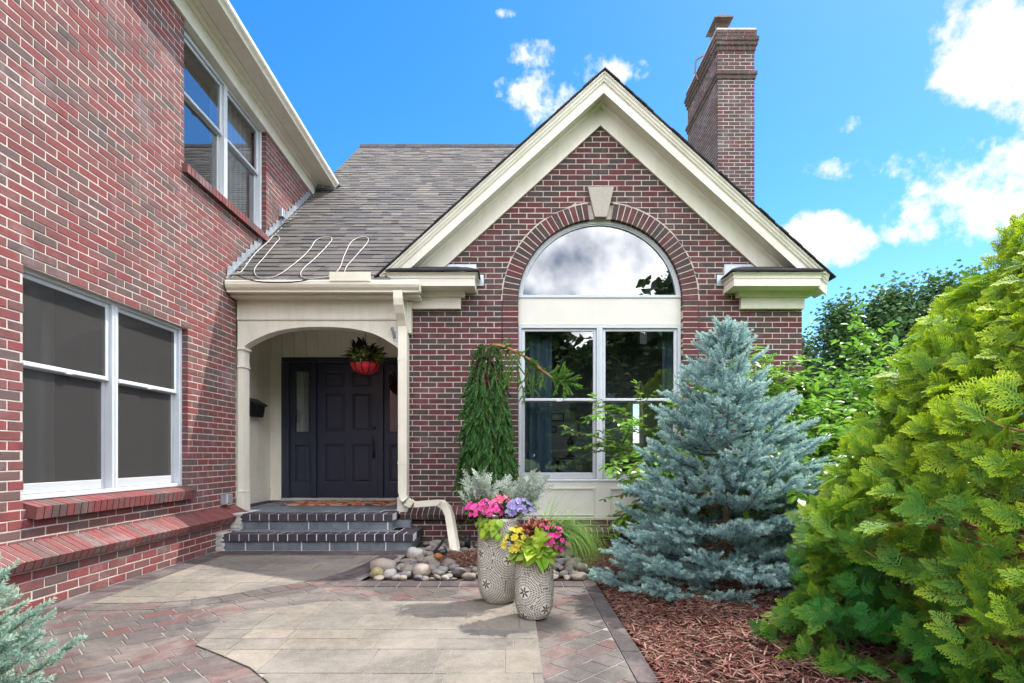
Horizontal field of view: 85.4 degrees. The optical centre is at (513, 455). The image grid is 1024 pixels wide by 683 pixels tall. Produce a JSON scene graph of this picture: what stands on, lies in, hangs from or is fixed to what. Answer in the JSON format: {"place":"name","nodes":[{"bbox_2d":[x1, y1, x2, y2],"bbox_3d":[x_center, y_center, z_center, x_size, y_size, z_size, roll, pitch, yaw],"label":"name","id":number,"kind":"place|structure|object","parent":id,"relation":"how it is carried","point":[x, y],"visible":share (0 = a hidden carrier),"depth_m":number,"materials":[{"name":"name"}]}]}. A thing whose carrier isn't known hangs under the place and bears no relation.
{"place":"outdoors","nodes":[
{"label":"outdoors","id":0,"kind":"place"},
{"bbox_2d":[1,551,659,682],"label":"patio","id":1,"kind":"structure","parent":0,"point":[583,635],"depth_m":3.39,"materials":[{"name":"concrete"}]},
{"bbox_2d":[0,552,88,682],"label":"dwarf spruce","id":2,"kind":"object","parent":1,"relation":"on","point":[14,642],"visible":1,"depth_m":2.49,"materials":[{"name":"green plant"}]},
{"bbox_2d":[93,555,378,603],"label":"patio slabs","id":3,"kind":"structure","parent":1,"relation":"on","point":[224,575],"depth_m":4.79,"materials":[{"name":"beige stone paving slabs"}]},
{"bbox_2d":[215,500,422,551],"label":"porch steps","id":4,"kind":"structure","parent":1,"relation":"on","point":[272,525],"depth_m":6.42,"materials":[{"name":"grey brick"}]},
{"bbox_2d":[281,500,396,505],"bbox_3d":[-2.400,0.664,7.860,1.536,0.020,0.716,0,0,0],"label":"doormat","id":5,"kind":"object","parent":4,"relation":"on","point":[343,503],"visible":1,"depth_m":7.69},
{"bbox_2d":[196,601,543,682],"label":"patio slabs","id":6,"kind":"structure","parent":1,"relation":"on","point":[403,642],"depth_m":3.08,"materials":[{"name":"beige stone paving slabs"}]},
{"bbox_2d":[477,515,519,603],"bbox_3d":[-0.104,0.741,3.990,0.312,0.600,0.312,0,0,0],"label":"planter","id":7,"kind":"object","parent":6,"relation":"on","point":[496,575],"visible":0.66,"depth_m":3.85,"materials":[{"name":"pale grey mosaic stone"},{"name":"soil"}]},
{"bbox_2d":[457,466,501,517],"bbox_3d":[-0.249,0.277,4.046,0.359,0.410,0.387,0,0,0],"label":"dusty miller","id":8,"kind":"object","parent":7,"relation":"on","point":[482,486],"visible":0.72,"depth_m":4.01,"materials":[{"name":"grey plant"}]},
{"bbox_2d":[463,496,504,518],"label":"pink impatiens","id":9,"kind":"object","parent":7,"relation":"on","point":[480,503],"visible":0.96,"depth_m":3.85,"materials":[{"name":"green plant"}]},
{"bbox_2d":[475,517,503,541],"bbox_3d":[-0.167,0.508,3.844,0.201,0.171,0.148,0,0,0],"label":"sweet potato vine","id":10,"kind":"object","parent":7,"relation":"in","point":[493,527],"visible":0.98,"depth_m":3.80,"materials":[{"name":"green plant"}]},
{"bbox_2d":[488,493,513,518],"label":"rose impatiens","id":11,"kind":"object","parent":7,"relation":"on","point":[500,498],"visible":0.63,"depth_m":3.91,"materials":[{"name":"pink plant"}]},
{"bbox_2d":[501,496,534,518],"bbox_3d":[0.027,0.384,3.946,0.262,0.195,0.281,0,0,0],"label":"violet petunia","id":12,"kind":"object","parent":7,"relation":"on","point":[520,508],"visible":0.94,"depth_m":3.87,"materials":[{"name":"purple plant"}]},
{"bbox_2d":[496,469,554,520],"bbox_3d":[0.083,0.285,4.088,0.423,0.394,0.366,0,0,0],"label":"dusty miller","id":13,"kind":"object","parent":7,"relation":"on","point":[528,488],"visible":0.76,"depth_m":4.01,"materials":[{"name":"grey plant"}]},
{"bbox_2d":[515,561,553,619],"bbox_3d":[0.133,0.824,3.590,0.252,0.435,0.252,0,0,0],"label":"planter","id":14,"kind":"object","parent":6,"relation":"on","point":[534,591],"visible":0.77,"depth_m":3.48,"materials":[{"name":"ceramic"}]},
{"bbox_2d":[500,526,529,552],"bbox_3d":[0.030,0.541,3.539,0.230,0.212,0.233,0,0,-19],"label":"yellow begonia","id":15,"kind":"object","parent":14,"relation":"on","point":[517,545],"visible":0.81,"depth_m":3.47,"materials":[{"name":"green plant"}]},
{"bbox_2d":[509,518,544,548],"bbox_3d":[0.126,0.519,3.580,0.295,0.254,0.298,0,0,-26],"label":"burgundy coleus","id":16,"kind":"object","parent":14,"relation":"in","point":[530,526],"visible":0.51,"depth_m":3.51,"materials":[{"name":"red plant"}]},
{"bbox_2d":[506,527,561,573],"bbox_3d":[0.134,0.595,3.462,0.326,0.317,0.247,0,0,-22],"label":"lime coleus","id":17,"kind":"object","parent":14,"relation":"in","point":[529,555],"visible":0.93,"depth_m":3.43,"materials":[{"name":"green plant"}]},
{"bbox_2d":[524,516,560,533],"bbox_3d":[0.190,0.520,3.625,0.271,0.252,0.252,0,0,0],"label":"red coleus","id":18,"kind":"object","parent":14,"relation":"in","point":[542,522],"visible":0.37,"depth_m":3.58,"materials":[{"name":"red plant"}]},
{"bbox_2d":[535,522,572,551],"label":"hot pink impatiens","id":19,"kind":"object","parent":14,"relation":"on","point":[554,534],"visible":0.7,"depth_m":3.48,"materials":[{"name":"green plant"}]},
{"bbox_2d":[51,494,1021,604],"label":"lawn","id":20,"kind":"structure","parent":0,"point":[366,578],"depth_m":6.86,"materials":[{"name":"green plant"}]},
{"bbox_2d":[0,0,835,617],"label":"brick house","id":21,"kind":"structure","parent":20,"relation":"on","point":[148,350],"depth_m":6.72,"materials":[{"name":"brick"}]},
{"bbox_2d":[23,268,196,519],"bbox_3d":[-3.417,-0.449,4.812,0.226,1.787,1.965,0,0,0],"label":"window","id":22,"kind":"structure","parent":21,"relation":"in","point":[102,378],"depth_m":4.62,"materials":[{"name":"glass"}]},
{"bbox_2d":[182,30,269,240],"bbox_3d":[-3.427,-3.675,6.645,0.206,1.561,1.960,0,0,0],"label":"window","id":23,"kind":"structure","parent":21,"relation":"in","point":[219,193],"depth_m":6.61,"materials":[{"name":"metal"}]},
{"bbox_2d":[221,494,232,504],"bbox_3d":[-3.336,0.506,6.460,0.082,0.118,0.130,0,0,0],"label":"outlet box","id":24,"kind":"object","parent":21,"relation":"attached to","point":[226,499],"visible":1,"depth_m":6.40,"materials":[{"name":"metal"}]},
{"bbox_2d":[210,83,251,220],"bbox_3d":[-3.622,-3.650,7.140,0.083,1.600,1.040,0,0,0],"label":"curtain","id":25,"kind":"object","parent":21,"relation":"hanging from","point":[239,177],"visible":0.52,"depth_m":7.17,"materials":[{"name":"fabric"}]},
{"bbox_2d":[249,398,267,417],"bbox_3d":[-3.623,-0.682,7.800,0.151,0.265,0.430,0,0,0],"label":"mailbox","id":26,"kind":"object","parent":21,"relation":"attached to","point":[256,408],"visible":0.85,"depth_m":7.77,"materials":[{"name":"black metal"}]},
{"bbox_2d":[238,275,308,282],"bbox_3d":[-2.796,-2.059,6.468,0.839,0.092,0.012,0,0,0],"label":"black cord","id":27,"kind":"object","parent":21,"relation":"hanging from","point":[273,282],"visible":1,"depth_m":6.46,"materials":[{"name":"plastic"}]},
{"bbox_2d":[279,207,297,227],"bbox_3d":[-3.310,-3.403,8.050,0.165,0.354,0.357,0,0,27],"label":"junction box","id":28,"kind":"object","parent":21,"relation":"attached to","point":[281,212],"visible":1,"depth_m":8.00,"materials":[{"name":"metal"}]},
{"bbox_2d":[226,235,368,278],"bbox_3d":[-2.669,-2.555,7.073,1.433,0.979,1.178,0,0,0],"label":"heat cable","id":29,"kind":"object","parent":21,"relation":"on","point":[300,258],"visible":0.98,"depth_m":6.99,"materials":[{"name":"white plastic"}]},
{"bbox_2d":[297,372,308,431],"bbox_3d":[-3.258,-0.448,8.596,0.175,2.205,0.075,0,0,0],"label":"sidelight window","id":30,"kind":"structure","parent":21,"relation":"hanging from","point":[302,401],"depth_m":8.59,"materials":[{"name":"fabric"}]},
{"bbox_2d":[317,364,377,497],"bbox_3d":[-2.527,-0.373,8.448,0.928,2.043,0.115,0,0,0],"label":"door","id":31,"kind":"structure","parent":21,"relation":"in","point":[347,401],"depth_m":8.46,"materials":[{"name":"blue paint"}]},
{"bbox_2d":[349,333,381,375],"bbox_3d":[-1.947,-1.558,7.300,0.420,1.025,0.420,0,0,0],"label":"hanging basket","id":32,"kind":"object","parent":21,"relation":"hanging from","point":[366,368],"visible":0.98,"depth_m":7.18,"materials":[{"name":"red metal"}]},
{"bbox_2d":[341,337,386,362],"bbox_3d":[-1.965,-1.386,7.307,0.638,0.385,0.579,0,0,0],"label":"dark sweet potato vine","id":33,"kind":"object","parent":32,"relation":"in","point":[359,343],"visible":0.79,"depth_m":7.20,"materials":[{"name":"purple plant"}]},
{"bbox_2d":[347,345,385,363],"bbox_3d":[-1.936,-1.310,7.284,0.477,0.276,0.514,0,0,-36],"label":"lime vine","id":34,"kind":"object","parent":32,"relation":"in","point":[378,359],"visible":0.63,"depth_m":7.19,"materials":[{"name":"green plant"}]},
{"bbox_2d":[390,327,396,340],"bbox_3d":[-1.460,-1.481,6.729,0.055,0.155,0.106,0,0,22],"label":"flag bracket","id":35,"kind":"object","parent":21,"relation":"attached to","point":[394,333],"visible":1,"depth_m":6.74,"materials":[{"name":"metal"}]},
{"bbox_2d":[525,332,551,472],"bbox_3d":[0.300,-0.605,7.212,0.400,2.590,0.076,0,0,0],"label":"curtain","id":36,"kind":"object","parent":21,"relation":"hanging from","point":[538,436],"visible":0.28,"depth_m":7.21,"materials":[{"name":"blue fabric"}]},
{"bbox_2d":[552,426,556,432],"bbox_3d":[0.785,-0.512,10.832,0.107,0.127,0.025,0,0,0],"label":"picture frame","id":37,"kind":"object","parent":21,"relation":"attached to","point":[554,429],"visible":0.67,"depth_m":10.82,"materials":[{"name":"black metal"}]},
{"bbox_2d":[552,413,563,420],"bbox_3d":[0.859,-0.751,10.832,0.254,0.156,0.025,0,0,0],"label":"picture frame","id":38,"kind":"object","parent":21,"relation":"attached to","point":[557,416],"visible":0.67,"depth_m":10.83,"materials":[{"name":"black metal"}]},
{"bbox_2d":[553,458,587,472],"bbox_3d":[0.980,0.373,9.600,0.560,0.683,0.500,0,0,0],"label":"side table","id":39,"kind":"object","parent":21,"relation":"in","point":[580,459],"visible":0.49,"depth_m":9.35,"materials":[{"name":"brown wood"}]},
{"bbox_2d":[562,424,577,457],"bbox_3d":[0.980,-0.260,9.600,0.280,0.580,0.280,0,0,0],"label":"table lamp","id":40,"kind":"object","parent":39,"relation":"on","point":[574,427],"visible":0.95,"depth_m":9.52,"materials":[{"name":"black metal"}]},
{"bbox_2d":[518,325,680,481],"bbox_3d":[1.078,-0.656,6.988,2.036,1.962,0.097,0,0,0],"label":"window","id":41,"kind":"structure","parent":21,"relation":"in","point":[598,459],"depth_m":6.97,"materials":[{"name":"metal"}]},
{"bbox_2d":[518,220,680,297],"bbox_3d":[1.078,-2.469,6.982,2.073,0.984,0.078,0,0,0],"label":"arched window","id":42,"kind":"structure","parent":21,"relation":"in","point":[595,223],"depth_m":6.94,"materials":[{"name":"metal"}]},
{"bbox_2d":[557,461,651,472],"bbox_3d":[1.610,0.392,8.000,1.980,0.644,0.900,0,0,0],"label":"sofa","id":43,"kind":"object","parent":21,"relation":"in","point":[574,466],"visible":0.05,"depth_m":7.55,"materials":[{"name":"leather"}]},
{"bbox_2d":[629,402,643,446],"bbox_3d":[2.430,-0.640,10.980,0.280,0.920,0.040,0,0,0],"label":"inner window frame","id":44,"kind":"structure","parent":21,"relation":"in","point":[641,444],"depth_m":10.96,"materials":[{"name":"white paint"}]},
{"bbox_2d":[636,255,648,346],"bbox_3d":[2.092,-2.539,9.000,0.160,1.513,0.160,0,0,0],"label":"pendant lantern","id":45,"kind":"object","parent":21,"relation":"hanging from","point":[642,339],"visible":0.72,"depth_m":8.95,"materials":[{"name":"black metal"}]},
{"bbox_2d":[662,332,672,445],"bbox_3d":[2.075,-0.605,7.212,0.290,2.590,0.075,0,0,0],"label":"curtain","id":46,"kind":"object","parent":21,"relation":"hanging from","point":[667,360],"visible":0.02,"depth_m":7.20,"materials":[{"name":"blue fabric"}]},
{"bbox_2d":[366,543,591,581],"bbox_3d":[-0.295,1.065,5.723,1.950,0.001,2.155,0,0,0],"label":"stone bed","id":47,"kind":"object","parent":20,"relation":"on","point":[561,579],"visible":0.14,"depth_m":4.82,"materials":[{"name":"stone"}]},
{"bbox_2d":[370,567,383,577],"bbox_3d":[-1.185,1.016,4.830,0.114,0.101,0.106,0,0,19],"label":"river stone","id":48,"kind":"object","parent":47,"relation":"on","point":[376,571],"visible":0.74,"depth_m":4.79,"materials":[{"name":"beige stone"}]},
{"bbox_2d":[373,575,383,580],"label":"river stone","id":49,"kind":"object","parent":47,"relation":"on","point":[379,578],"visible":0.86,"depth_m":4.67,"materials":[{"name":"beige stone"}]},
{"bbox_2d":[370,558,396,570],"bbox_3d":[-1.168,0.999,4.979,0.259,0.166,0.199,0,0,33],"label":"river stone","id":50,"kind":"object","parent":47,"relation":"on","point":[384,564],"visible":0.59,"depth_m":4.91,"materials":[{"name":"beige stone"}]},
{"bbox_2d":[383,568,396,578],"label":"river stone","id":51,"kind":"object","parent":47,"relation":"on","point":[389,573],"visible":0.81,"depth_m":4.76,"materials":[{"name":"white stone"}]},
{"bbox_2d":[391,574,399,580],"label":"river stone","id":52,"kind":"object","parent":47,"relation":"on","point":[394,577],"visible":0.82,"depth_m":4.71,"materials":[{"name":"white stone"}]},
{"bbox_2d":[398,575,406,580],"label":"river stone","id":53,"kind":"object","parent":47,"relation":"on","point":[402,577],"visible":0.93,"depth_m":4.68,"materials":[{"name":"beige stone"}]},
{"bbox_2d":[399,558,410,563],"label":"river stone","id":54,"kind":"object","parent":47,"relation":"on","point":[404,560],"visible":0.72,"depth_m":5.38,"materials":[{"name":"grey stone"}]},
{"bbox_2d":[400,570,411,578],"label":"river stone","id":55,"kind":"object","parent":47,"relation":"on","point":[408,573],"visible":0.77,"depth_m":4.78,"materials":[{"name":"grey stone"}]},
{"bbox_2d":[400,564,413,574],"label":"river stone","id":56,"kind":"object","parent":47,"relation":"on","point":[409,567],"visible":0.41,"depth_m":4.94,"materials":[{"name":"grey stone"}]},
{"bbox_2d":[406,547,422,557],"bbox_3d":[-1.024,1.008,5.752,0.182,0.132,0.162,0,0,5],"label":"river stone","id":57,"kind":"object","parent":47,"relation":"on","point":[415,552],"visible":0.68,"depth_m":5.69,"materials":[{"name":"white stone"}]},
{"bbox_2d":[413,575,421,580],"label":"river stone","id":58,"kind":"object","parent":47,"relation":"on","point":[417,577],"visible":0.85,"depth_m":4.70,"materials":[{"name":"grey stone"}]},
{"bbox_2d":[415,556,423,562],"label":"river stone","id":59,"kind":"object","parent":47,"relation":"on","point":[419,559],"visible":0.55,"depth_m":5.47,"materials":[{"name":"grey stone"}]},
{"bbox_2d":[412,563,430,575],"bbox_3d":[-0.809,1.009,4.840,0.170,0.146,0.180,0,0,7],"label":"river stone","id":60,"kind":"object","parent":47,"relation":"on","point":[422,569],"visible":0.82,"depth_m":4.79,"materials":[{"name":"beige stone"}]},
{"bbox_2d":[421,576,428,580],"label":"river stone","id":61,"kind":"object","parent":47,"relation":"on","point":[424,578],"visible":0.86,"depth_m":4.67,"materials":[{"name":"beige stone"}]},
{"bbox_2d":[422,556,435,563],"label":"river stone","id":62,"kind":"object","parent":47,"relation":"on","point":[425,559],"visible":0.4,"depth_m":5.34,"materials":[{"name":"grey stone"}]},
{"bbox_2d":[425,551,433,555],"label":"river stone","id":63,"kind":"object","parent":47,"relation":"on","point":[427,553],"visible":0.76,"depth_m":5.78,"materials":[{"name":"grey stone"}]},
{"bbox_2d":[428,541,437,545],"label":"river stone","id":64,"kind":"object","parent":47,"relation":"on","point":[434,543],"visible":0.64,"depth_m":6.36,"materials":[{"name":"grey stone"}]},
{"bbox_2d":[426,559,440,568],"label":"river stone","id":65,"kind":"object","parent":47,"relation":"on","point":[433,562],"visible":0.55,"depth_m":5.19,"materials":[{"name":"grey stone"}]},
{"bbox_2d":[433,574,440,579],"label":"river stone","id":66,"kind":"object","parent":47,"relation":"on","point":[436,577],"visible":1,"depth_m":4.73,"materials":[{"name":"beige stone"}]},
{"bbox_2d":[431,569,444,576],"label":"river stone","id":67,"kind":"object","parent":47,"relation":"on","point":[440,572],"visible":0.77,"depth_m":4.85,"materials":[{"name":"beige stone"}]},
{"bbox_2d":[433,553,442,560],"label":"river stone","id":68,"kind":"object","parent":47,"relation":"on","point":[436,556],"visible":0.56,"depth_m":5.51,"materials":[{"name":"orange stone"}]},
{"bbox_2d":[438,566,448,573],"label":"river stone","id":69,"kind":"object","parent":47,"relation":"on","point":[445,569],"visible":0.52,"depth_m":5.00,"materials":[{"name":"grey stone"}]},
{"bbox_2d":[441,575,449,580],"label":"river stone","id":70,"kind":"object","parent":47,"relation":"on","point":[445,578],"visible":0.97,"depth_m":4.67,"materials":[{"name":"white stone"}]},
{"bbox_2d":[441,558,455,570],"bbox_3d":[-0.600,1.012,5.173,0.147,0.113,0.143,16,17,34],"label":"river stone","id":71,"kind":"object","parent":47,"relation":"on","point":[446,562],"visible":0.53,"depth_m":5.13,"materials":[{"name":"grey stone"}]},
{"bbox_2d":[449,564,458,570],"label":"river stone","id":72,"kind":"object","parent":47,"relation":"on","point":[452,567],"visible":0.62,"depth_m":5.04,"materials":[{"name":"grey stone"}]},
{"bbox_2d":[439,548,476,566],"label":"mulch","id":73,"kind":"object","parent":47,"relation":"on","point":[459,556],"visible":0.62,"depth_m":5.33,"materials":[{"name":"brown plant"}]},
{"bbox_2d":[445,511,471,542],"bbox_3d":[-0.626,0.804,6.456,0.414,0.568,0.246,0,0,-23],"label":"young vine","id":74,"kind":"object","parent":47,"relation":"on","point":[459,536],"visible":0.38,"depth_m":6.42,"materials":[{"name":"green plant"}]},
{"bbox_2d":[451,567,466,577],"bbox_3d":[-0.476,1.021,4.833,0.144,0.081,0.156,-1,-33,3],"label":"river stone","id":75,"kind":"object","parent":47,"relation":"on","point":[457,572],"visible":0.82,"depth_m":4.79,"materials":[{"name":"grey stone"}]},
{"bbox_2d":[464,534,470,548],"bbox_3d":[-0.514,0.964,6.200,0.084,0.162,0.083,0,0,0],"label":"bollard light","id":76,"kind":"object","parent":47,"relation":"on","point":[467,541],"visible":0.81,"depth_m":6.17,"materials":[{"name":"black metal"}]},
{"bbox_2d":[461,572,475,580],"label":"river stone","id":77,"kind":"object","parent":47,"relation":"on","point":[467,576],"visible":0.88,"depth_m":4.67,"materials":[{"name":"beige stone"}]},
{"bbox_2d":[451,338,582,509],"bbox_3d":[0.031,-0.132,6.269,1.488,2.406,0.642,0,0,0],"label":"weeping spruce","id":78,"kind":"object","parent":47,"relation":"on","point":[486,433],"visible":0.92,"depth_m":6.16,"materials":[{"name":"green plant"}]},
{"bbox_2d":[553,573,558,579],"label":"river stone","id":79,"kind":"object","parent":47,"relation":"on","point":[556,576],"visible":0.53,"depth_m":4.70,"materials":[{"name":"white stone"}]},
{"bbox_2d":[557,565,563,570],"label":"river stone","id":80,"kind":"object","parent":47,"relation":"on","point":[560,567],"visible":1,"depth_m":5.08,"materials":[{"name":"grey stone"}]},
{"bbox_2d":[555,558,566,561],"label":"river stone","id":81,"kind":"object","parent":47,"relation":"on","point":[560,559],"visible":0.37,"depth_m":5.40,"materials":[{"name":"grey stone"}]},
{"bbox_2d":[559,549,572,557],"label":"river stone","id":82,"kind":"object","parent":47,"relation":"on","point":[563,556],"visible":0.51,"depth_m":5.68,"materials":[{"name":"grey stone"}]},
{"bbox_2d":[563,574,569,580],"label":"river stone","id":83,"kind":"object","parent":47,"relation":"on","point":[567,576],"visible":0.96,"depth_m":4.67,"materials":[{"name":"beige stone"}]},
{"bbox_2d":[564,567,574,571],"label":"river stone","id":84,"kind":"object","parent":47,"relation":"on","point":[568,569],"visible":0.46,"depth_m":4.95,"materials":[{"name":"grey stone"}]},
{"bbox_2d":[564,557,581,568],"bbox_3d":[0.563,1.015,5.206,0.193,0.113,0.137,-13,-16,-21],"label":"river stone","id":85,"kind":"object","parent":47,"relation":"on","point":[571,561],"visible":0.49,"depth_m":5.16,"materials":[{"name":"grey stone"}]},
{"bbox_2d":[570,572,585,580],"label":"river stone","id":86,"kind":"object","parent":47,"relation":"on","point":[578,576],"visible":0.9,"depth_m":4.65,"materials":[{"name":"beige stone"}]},
{"bbox_2d":[573,562,588,572],"bbox_3d":[0.613,1.025,5.039,0.149,0.113,0.170,9,-13,-12],"label":"river stone","id":87,"kind":"object","parent":47,"relation":"on","point":[582,569],"visible":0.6,"depth_m":4.98,"materials":[{"name":"grey stone"}]},
{"bbox_2d":[571,536,1023,682],"bbox_3d":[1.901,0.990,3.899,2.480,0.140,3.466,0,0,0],"label":"mulch","id":88,"kind":"object","parent":20,"relation":"on","point":[612,594],"visible":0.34,"depth_m":2.99,"materials":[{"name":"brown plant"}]},
{"bbox_2d":[483,481,619,584],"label":"feather grass","id":89,"kind":"object","parent":88,"relation":"on","point":[571,534],"depth_m":3.58,"materials":[{"name":"green plant"}]},
{"bbox_2d":[560,346,823,543],"bbox_3d":[1.738,-0.123,5.923,2.549,2.294,1.620,0,0,0],"label":"leafy shrub","id":90,"kind":"object","parent":88,"relation":"on","point":[615,447],"visible":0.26,"depth_m":5.75,"materials":[{"name":"green plant"}]},
{"bbox_2d":[586,316,839,610],"bbox_3d":[1.562,0.021,4.263,1.962,2.243,1.807,0,0,0],"label":"blue spruce","id":91,"kind":"object","parent":88,"relation":"on","point":[671,551],"visible":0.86,"depth_m":4.03,"materials":[{"name":"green plant"}]},
{"bbox_2d":[598,301,1023,547],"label":"leafy shrub","id":92,"kind":"object","parent":88,"relation":"on","point":[834,419],"visible":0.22,"depth_m":5.62,"materials":[{"name":"green plant"}]},
{"bbox_2d":[748,212,1023,682],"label":"golden arborvitae","id":93,"kind":"object","parent":88,"relation":"on","point":[927,481],"visible":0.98,"depth_m":2.44,"materials":[{"name":"green plant"}]},
{"bbox_2d":[801,331,826,439],"bbox_3d":[11.003,-1.870,21.907,4.391,6.147,4.545,0,0,27],"label":"background tree","id":94,"kind":"object","parent":20,"relation":"on","point":[804,349],"visible":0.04,"depth_m":20.95,"materials":[{"name":"green plant"}]},
{"bbox_2d":[801,286,898,454],"bbox_3d":[11.780,-2.311,19.246,4.348,7.008,4.277,0,0,-17],"label":"background tree","id":95,"kind":"object","parent":20,"relation":"on","point":[837,328],"visible":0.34,"depth_m":19.18,"materials":[{"name":"green plant"}]},
{"bbox_2d":[828,270,995,449],"bbox_3d":[12.615,-2.514,19.310,5.341,7.476,5.528,0,0,-25],"label":"background tree","id":96,"kind":"object","parent":20,"relation":"on","point":[896,306],"visible":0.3,"depth_m":18.47,"materials":[{"name":"green plant"}]},
{"bbox_2d":[891,259,1022,436],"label":"background tree","id":97,"kind":"object","parent":20,"relation":"on","point":[936,282],"visible":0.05,"depth_m":18.67,"materials":[{"name":"green plant"}]},
{"bbox_2d":[939,261,1023,442],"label":"background tree","id":98,"kind":"object","parent":20,"relation":"on","point":[978,268],"depth_m":19.09,"materials":[{"name":"green plant"}]},
{"bbox_2d":[229,0,1023,442],"label":"sky","id":99,"kind":"structure","parent":0,"point":[889,136],"materials":[{"name":"blue"}]},
{"label":"river stone","id":100,"kind":"object","parent":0,"visible":0},
{"bbox_2d":[433,535,447,554],"bbox_3d":[-0.743,0.929,5.787,0.150,0.156,0.436,0,0,0],"label":"spotlight","id":101,"kind":"object","parent":100,"relation":"on","point":[441,551],"visible":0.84,"depth_m":5.63,"materials":[{"name":"black metal"}]}
]}

